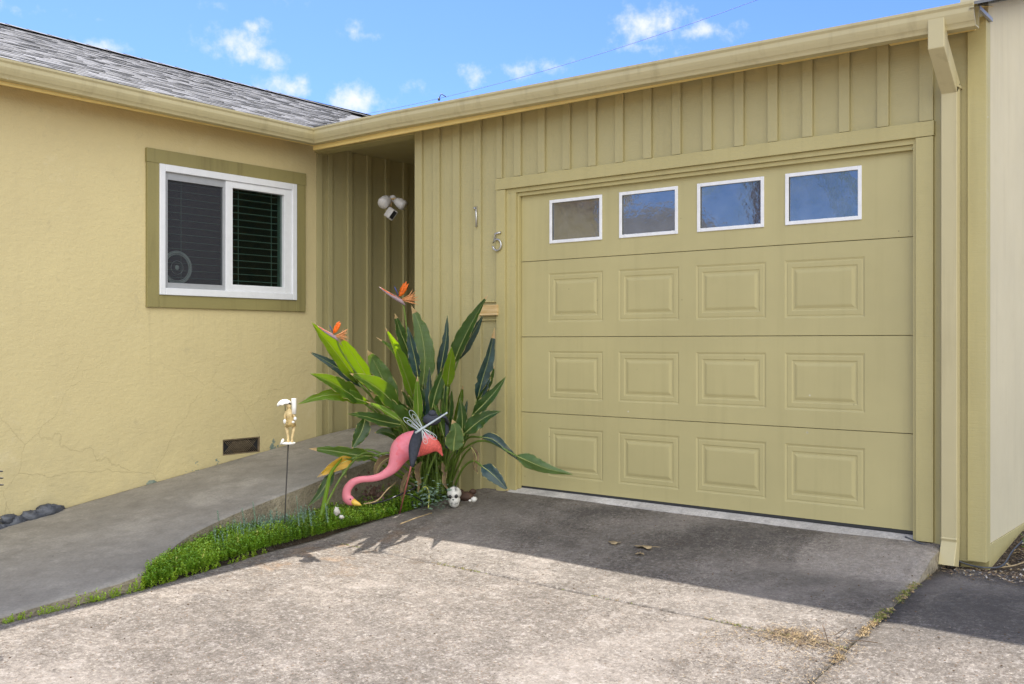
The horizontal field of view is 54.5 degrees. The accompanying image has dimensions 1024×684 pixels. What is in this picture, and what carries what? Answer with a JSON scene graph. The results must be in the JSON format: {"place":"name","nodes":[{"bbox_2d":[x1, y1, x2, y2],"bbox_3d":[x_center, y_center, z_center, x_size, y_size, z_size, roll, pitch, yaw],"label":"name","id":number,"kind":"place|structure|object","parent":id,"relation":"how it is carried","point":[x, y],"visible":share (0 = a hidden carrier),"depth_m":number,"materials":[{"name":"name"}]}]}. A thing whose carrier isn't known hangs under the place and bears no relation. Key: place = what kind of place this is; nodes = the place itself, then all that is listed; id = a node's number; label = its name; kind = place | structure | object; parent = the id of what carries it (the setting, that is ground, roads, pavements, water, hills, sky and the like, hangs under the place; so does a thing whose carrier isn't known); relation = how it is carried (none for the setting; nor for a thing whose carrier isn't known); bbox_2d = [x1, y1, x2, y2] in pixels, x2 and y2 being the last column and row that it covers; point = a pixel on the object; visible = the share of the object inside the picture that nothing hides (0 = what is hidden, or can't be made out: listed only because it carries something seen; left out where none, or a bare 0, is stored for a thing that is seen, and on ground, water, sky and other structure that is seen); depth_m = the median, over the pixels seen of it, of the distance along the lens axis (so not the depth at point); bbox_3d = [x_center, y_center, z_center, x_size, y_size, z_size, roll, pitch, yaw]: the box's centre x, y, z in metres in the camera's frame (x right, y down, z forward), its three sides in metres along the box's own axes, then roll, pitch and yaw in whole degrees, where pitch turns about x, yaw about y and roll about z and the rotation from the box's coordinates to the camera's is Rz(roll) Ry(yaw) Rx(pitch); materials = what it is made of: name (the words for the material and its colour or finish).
{"place":"outdoors","nodes":[
{"label":"outdoors","id":0,"kind":"place"},
{"bbox_2d":[0,425,414,623],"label":"walkway","id":1,"kind":"structure","parent":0,"point":[106,544],"depth_m":6.26,"materials":[{"name":"concrete"}]},
{"bbox_2d":[0,523,9,527],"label":"rock","id":2,"kind":"object","parent":1,"relation":"on","point":[4,525],"visible":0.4,"depth_m":6.34,"materials":[{"name":"grey stone"}]},
{"bbox_2d":[0,514,16,523],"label":"rock","id":3,"kind":"object","parent":2,"relation":"on","point":[7,518],"visible":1,"depth_m":6.37,"materials":[{"name":"grey stone"}]},
{"bbox_2d":[10,514,25,525],"bbox_3d":[-3.201,1.162,6.449,0.092,0.084,0.163,0,0,30],"label":"rock","id":4,"kind":"object","parent":1,"relation":"on","point":[18,519],"visible":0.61,"depth_m":6.41,"materials":[{"name":"grey stone"}]},
{"bbox_2d":[22,510,46,520],"bbox_3d":[-3.135,1.145,6.515,0.108,0.094,0.172,0,0,43],"label":"rock","id":5,"kind":"object","parent":1,"relation":"on","point":[29,515],"visible":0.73,"depth_m":6.47,"materials":[{"name":"grey stone"}]},
{"bbox_2d":[35,503,63,515],"bbox_3d":[-3.068,1.123,6.590,0.119,0.104,0.203,0,0,39],"label":"rock","id":6,"kind":"object","parent":1,"relation":"on","point":[47,509],"visible":0.77,"depth_m":6.56,"materials":[{"name":"grey stone"}]},
{"bbox_2d":[74,489,447,605],"bbox_3d":[-1.373,1.205,6.271,0.854,0.198,3.120,0,0,39],"label":"garden bed","id":7,"kind":"object","parent":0,"point":[272,547],"visible":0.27,"depth_m":6.12,"materials":[{"name":"soil"}]},
{"bbox_2d":[277,398,296,523],"bbox_3d":[-1.392,0.807,6.152,0.123,0.915,0.090,0,0,-5],"label":"garden stake","id":8,"kind":"object","parent":7,"relation":"on","point":[291,419],"visible":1,"depth_m":6.14,"materials":[{"name":"metal"}]},
{"bbox_2d":[138,484,459,586],"bbox_3d":[-1.344,1.154,6.355,0.608,0.219,2.681,0,0,36],"label":"ground cover","id":9,"kind":"object","parent":7,"relation":"on","point":[201,552],"visible":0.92,"depth_m":5.99,"materials":[{"name":"plant"}]},
{"bbox_2d":[186,496,338,548],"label":"senecio sprigs","id":10,"kind":"object","parent":9,"relation":"on","point":[303,517],"visible":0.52,"depth_m":6.15,"materials":[{"name":"green plant"}]},
{"bbox_2d":[363,482,396,504],"bbox_3d":[-0.880,1.036,6.805,0.071,0.120,0.320,0,0,37],"label":"dry stem","id":11,"kind":"object","parent":9,"relation":"on","point":[381,496],"visible":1,"depth_m":6.74,"materials":[{"name":"plant"}]},
{"bbox_2d":[372,486,422,504],"bbox_3d":[-0.770,1.057,6.815,0.378,0.123,0.056,0,0,-27],"label":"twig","id":12,"kind":"object","parent":9,"relation":"on","point":[398,495],"visible":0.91,"depth_m":6.82,"materials":[{"name":"wood"}]},
{"bbox_2d":[333,506,343,518],"bbox_3d":[-1.090,1.077,6.278,0.040,0.071,0.099,0,0,-42],"label":"pebble","id":13,"kind":"object","parent":7,"relation":"on","point":[336,512],"visible":1,"depth_m":6.29,"materials":[{"name":"stone"}]},
{"bbox_2d":[355,471,390,504],"bbox_3d":[-0.966,1.043,6.912,0.270,0.304,0.133,0,0,2],"label":"plant","id":14,"kind":"object","parent":7,"relation":"on","point":[373,490],"visible":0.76,"depth_m":6.91,"materials":[{"name":"brown plant"}]},
{"bbox_2d":[342,431,442,513],"bbox_3d":[-0.810,0.891,6.765,0.683,0.578,0.144,0,0,5],"label":"flamingo ornament","id":15,"kind":"object","parent":7,"relation":"in","point":[399,454],"visible":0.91,"depth_m":6.73,"materials":[{"name":"pink plastic"}]},
{"bbox_2d":[403,410,447,443],"bbox_3d":[-0.569,0.559,6.553,0.293,0.224,0.029,0,0,0],"label":"wire dragonfly","id":16,"kind":"object","parent":15,"relation":"on","point":[423,427],"visible":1,"depth_m":6.55},
{"bbox_2d":[409,410,449,466],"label":"felt wings","id":17,"kind":"object","parent":15,"relation":"attached to","point":[415,442],"visible":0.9,"depth_m":6.63},
{"bbox_2d":[409,472,453,509],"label":"soft weeds","id":18,"kind":"object","parent":7,"relation":"on","point":[432,495],"visible":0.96,"depth_m":6.77,"materials":[{"name":"green plant"}]},
{"bbox_2d":[299,281,572,518],"bbox_3d":[-0.541,0.358,6.862,1.800,1.564,0.910,0,0,-6],"label":"bird of paradise","id":19,"kind":"object","parent":7,"relation":"on","point":[424,397],"visible":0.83,"depth_m":6.86,"materials":[{"name":"green plant"}]},
{"bbox_2d":[0,540,845,683],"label":"driveway","id":20,"kind":"structure","parent":0,"point":[584,640],"depth_m":4.39,"materials":[{"name":"concrete"}]},
{"bbox_2d":[2,616,14,623],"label":"weed","id":21,"kind":"object","parent":20,"relation":"on","point":[12,619],"visible":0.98,"depth_m":4.59,"materials":[{"name":"green plant"}]},
{"bbox_2d":[5,612,32,623],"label":"weed","id":22,"kind":"object","parent":20,"relation":"on","point":[19,617],"visible":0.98,"depth_m":4.63,"materials":[{"name":"green plant"}]},
{"bbox_2d":[41,605,64,613],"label":"weed","id":23,"kind":"object","parent":20,"relation":"on","point":[51,609],"visible":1,"depth_m":4.74,"materials":[{"name":"green plant"}]},
{"bbox_2d":[44,603,69,613],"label":"weed","id":24,"kind":"object","parent":20,"relation":"on","point":[56,607],"visible":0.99,"depth_m":4.76,"materials":[{"name":"green plant"}]},
{"bbox_2d":[73,591,95,606],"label":"weed","id":25,"kind":"object","parent":20,"relation":"on","point":[90,597],"visible":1,"depth_m":4.88,"materials":[{"name":"green plant"}]},
{"bbox_2d":[90,592,113,601],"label":"weed","id":26,"kind":"object","parent":20,"relation":"on","point":[99,597],"visible":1,"depth_m":4.91,"materials":[{"name":"green plant"}]},
{"bbox_2d":[95,585,121,600],"bbox_3d":[-2.003,1.247,4.944,0.132,0.070,0.059,0,0,-34],"label":"weed","id":27,"kind":"object","parent":20,"relation":"on","point":[105,594],"visible":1,"depth_m":4.94,"materials":[{"name":"green plant"}]},
{"bbox_2d":[109,586,131,596],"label":"weed","id":28,"kind":"object","parent":20,"relation":"on","point":[116,593],"visible":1,"depth_m":5.00,"materials":[{"name":"green plant"}]},
{"bbox_2d":[133,576,145,591],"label":"weed","id":29,"kind":"object","parent":20,"relation":"on","point":[140,585],"visible":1,"depth_m":5.07,"materials":[{"name":"green plant"}]},
{"bbox_2d":[129,576,153,590],"bbox_3d":[-1.900,1.237,5.091,0.135,0.076,0.045,0,0,-42],"label":"weed","id":30,"kind":"object","parent":20,"relation":"on","point":[141,585],"visible":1,"depth_m":5.09,"materials":[{"name":"green plant"}]},
{"bbox_2d":[152,577,168,585],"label":"weed","id":31,"kind":"object","parent":20,"relation":"on","point":[164,580],"visible":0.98,"depth_m":5.20,"materials":[{"name":"green plant"}]},
{"bbox_2d":[160,567,176,583],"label":"weed","id":32,"kind":"object","parent":20,"relation":"on","point":[171,576],"visible":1,"depth_m":5.27,"materials":[{"name":"green plant"}]},
{"bbox_2d":[170,570,188,581],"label":"weed","id":33,"kind":"object","parent":20,"relation":"on","point":[174,577],"visible":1,"depth_m":5.29,"materials":[{"name":"green plant"}]},
{"bbox_2d":[197,562,217,571],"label":"weed","id":34,"kind":"object","parent":20,"relation":"on","point":[210,567],"visible":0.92,"depth_m":5.52,"materials":[{"name":"green plant"}]},
{"bbox_2d":[241,551,255,558],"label":"weed","id":35,"kind":"object","parent":20,"relation":"on","point":[252,552],"visible":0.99,"depth_m":5.79,"materials":[{"name":"green plant"}]},
{"bbox_2d":[6,497,1022,683],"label":"driveway grit","id":36,"kind":"object","parent":20,"relation":"on","point":[608,614],"visible":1,"depth_m":4.74,"materials":[{"name":"grey gravel"}]},
{"bbox_2d":[637,619,885,683],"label":"dry debris","id":37,"kind":"object","parent":20,"relation":"on","point":[800,634],"visible":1,"depth_m":4.23,"materials":[{"name":"plant"}]},
{"bbox_2d":[0,0,959,114],"label":"sky","id":38,"kind":"structure","parent":0,"point":[363,56],"materials":[{"name":"blue"}]},
{"bbox_2d":[318,488,945,651],"bbox_3d":[0.522,1.343,5.782,3.425,0.576,1.439,0,0,39],"label":"driveway apron","id":39,"kind":"object","parent":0,"point":[753,594],"visible":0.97,"depth_m":5.43,"materials":[{"name":"concrete"}]},
{"bbox_2d":[400,512,431,523],"bbox_3d":[-0.605,1.116,6.300,0.008,0.022,0.345,0,0,30],"label":"dry stem","id":40,"kind":"object","parent":39,"relation":"on","point":[415,518],"visible":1,"depth_m":6.28,"materials":[{"name":"plant"}]},
{"bbox_2d":[447,486,460,507],"bbox_3d":[-0.398,1.062,6.849,0.100,0.155,0.102,0,0,0],"label":"skull ornament","id":41,"kind":"object","parent":39,"relation":"on","point":[454,494],"visible":0.99,"depth_m":6.81,"materials":[{"name":"white ceramic"}]},
{"bbox_2d":[460,489,475,500],"bbox_3d":[-0.325,1.084,7.001,0.140,0.101,0.110,0,0,19],"label":"wood chunk","id":42,"kind":"object","parent":39,"relation":"on","point":[466,496],"visible":0.77,"depth_m":6.97,"materials":[{"name":"brown wood"}]},
{"bbox_2d":[469,497,476,501],"bbox_3d":[-0.266,1.075,6.792,0.046,0.038,0.064,0,0,39],"label":"pebble","id":43,"kind":"object","parent":39,"relation":"on","point":[473,499],"visible":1,"depth_m":6.79,"materials":[{"name":"white stone"}]},
{"bbox_2d":[346,544,931,662],"bbox_3d":[0.478,1.230,5.513,3.232,0.133,1.292,0,0,39],"label":"joint moss","id":44,"kind":"object","parent":39,"relation":"on","point":[868,628],"visible":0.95,"depth_m":4.49,"materials":[{"name":"plant"}]},
{"bbox_2d":[634,545,655,548],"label":"dead leaf","id":45,"kind":"object","parent":39,"relation":"on","point":[647,547],"visible":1,"depth_m":5.68,"materials":[{"name":"beige plant"}]},
{"bbox_2d":[507,488,913,541],"bbox_3d":[1.095,1.133,6.221,2.820,0.194,0.105,0,0,39],"label":"threshold","id":46,"kind":"object","parent":39,"relation":"on","point":[759,519],"visible":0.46,"depth_m":6.05,"materials":[{"name":"concrete"}]},
{"bbox_2d":[814,566,1023,683],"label":"side slab","id":47,"kind":"structure","parent":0,"point":[977,610],"depth_m":4.19,"materials":[{"name":"concrete"}]},
{"bbox_2d":[945,531,1023,576],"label":"side yard soil","id":48,"kind":"structure","parent":0,"point":[1011,557],"depth_m":5.25,"materials":[{"name":"brown soil"}]},
{"bbox_2d":[905,536,1023,568],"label":"ground cable","id":49,"kind":"object","parent":48,"relation":"on","point":[1014,548],"visible":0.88,"depth_m":5.16,"materials":[{"name":"black rubber"}]},
{"bbox_2d":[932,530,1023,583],"bbox_3d":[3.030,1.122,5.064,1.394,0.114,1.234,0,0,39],"label":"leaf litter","id":50,"kind":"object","parent":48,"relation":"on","point":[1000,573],"visible":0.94,"depth_m":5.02,"materials":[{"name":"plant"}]},
{"bbox_2d":[1000,562,1023,567],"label":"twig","id":51,"kind":"object","parent":50,"relation":"on","point":[1011,565],"visible":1,"depth_m":5.11,"materials":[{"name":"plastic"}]},
{"label":"ground","id":52,"kind":"structure","parent":0,"visible":0},
{"bbox_2d":[0,0,1023,569],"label":"house","id":53,"kind":"structure","parent":52,"relation":"on","point":[780,278],"depth_m":6.53,"materials":[{"name":"yellow paint"}]},
{"bbox_2d":[145,147,305,311],"bbox_3d":[-2.224,-0.830,7.786,0.134,1.154,1.456,0,0,39],"label":"window","id":54,"kind":"structure","parent":53,"relation":"in","point":[189,198],"depth_m":7.63,"materials":[{"name":"paint"}]},
{"bbox_2d":[233,189,276,286],"bbox_3d":[-2.747,-0.730,8.121,1.100,1.820,1.760,0,0,39],"label":"window interior","id":55,"kind":"structure","parent":53,"relation":"in","point":[237,196],"depth_m":8.89,"materials":[{"name":"black"}]},
{"bbox_2d":[378,195,407,219],"bbox_3d":[-1.022,-1.127,8.317,0.231,0.245,0.278,0,0,-33],"label":"security light","id":56,"kind":"object","parent":53,"relation":"attached to","point":[385,202],"visible":1,"depth_m":8.24,"materials":[{"name":"white plastic"}]},
{"bbox_2d":[473,206,476,226],"bbox_3d":[-0.269,-0.915,7.267,0.036,0.150,0.015,0,0,39],"label":"house number","id":57,"kind":"object","parent":53,"relation":"attached to","point":[475,208],"visible":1,"depth_m":7.26,"materials":[{"name":"metal"}]},
{"bbox_2d":[492,231,501,251],"bbox_3d":[-0.107,-0.719,7.126,0.090,0.142,0.015,0,0,39],"label":"house number","id":58,"kind":"object","parent":53,"relation":"attached to","point":[494,240],"visible":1,"depth_m":7.12,"materials":[{"name":"metal"}]},
{"bbox_2d":[522,151,912,534],"bbox_3d":[1.130,-0.035,6.242,2.728,2.170,0.048,0,0,39],"label":"garage door","id":59,"kind":"structure","parent":53,"relation":"in","point":[738,342],"depth_m":6.05,"materials":[{"name":"paint"}]},
{"bbox_3d":[-1.525,-5.334,21.666,0.163,0.167,0.140,0,0,39],"label":"cable clamp","id":60,"kind":"object","parent":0,"visible":0},
{"bbox_2d":[367,0,755,113],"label":"overhead cable","id":61,"kind":"object","parent":60,"relation":"attached to","point":[572,62],"visible":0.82,"depth_m":19.45,"materials":[{"name":"black rubber"}]}
]}

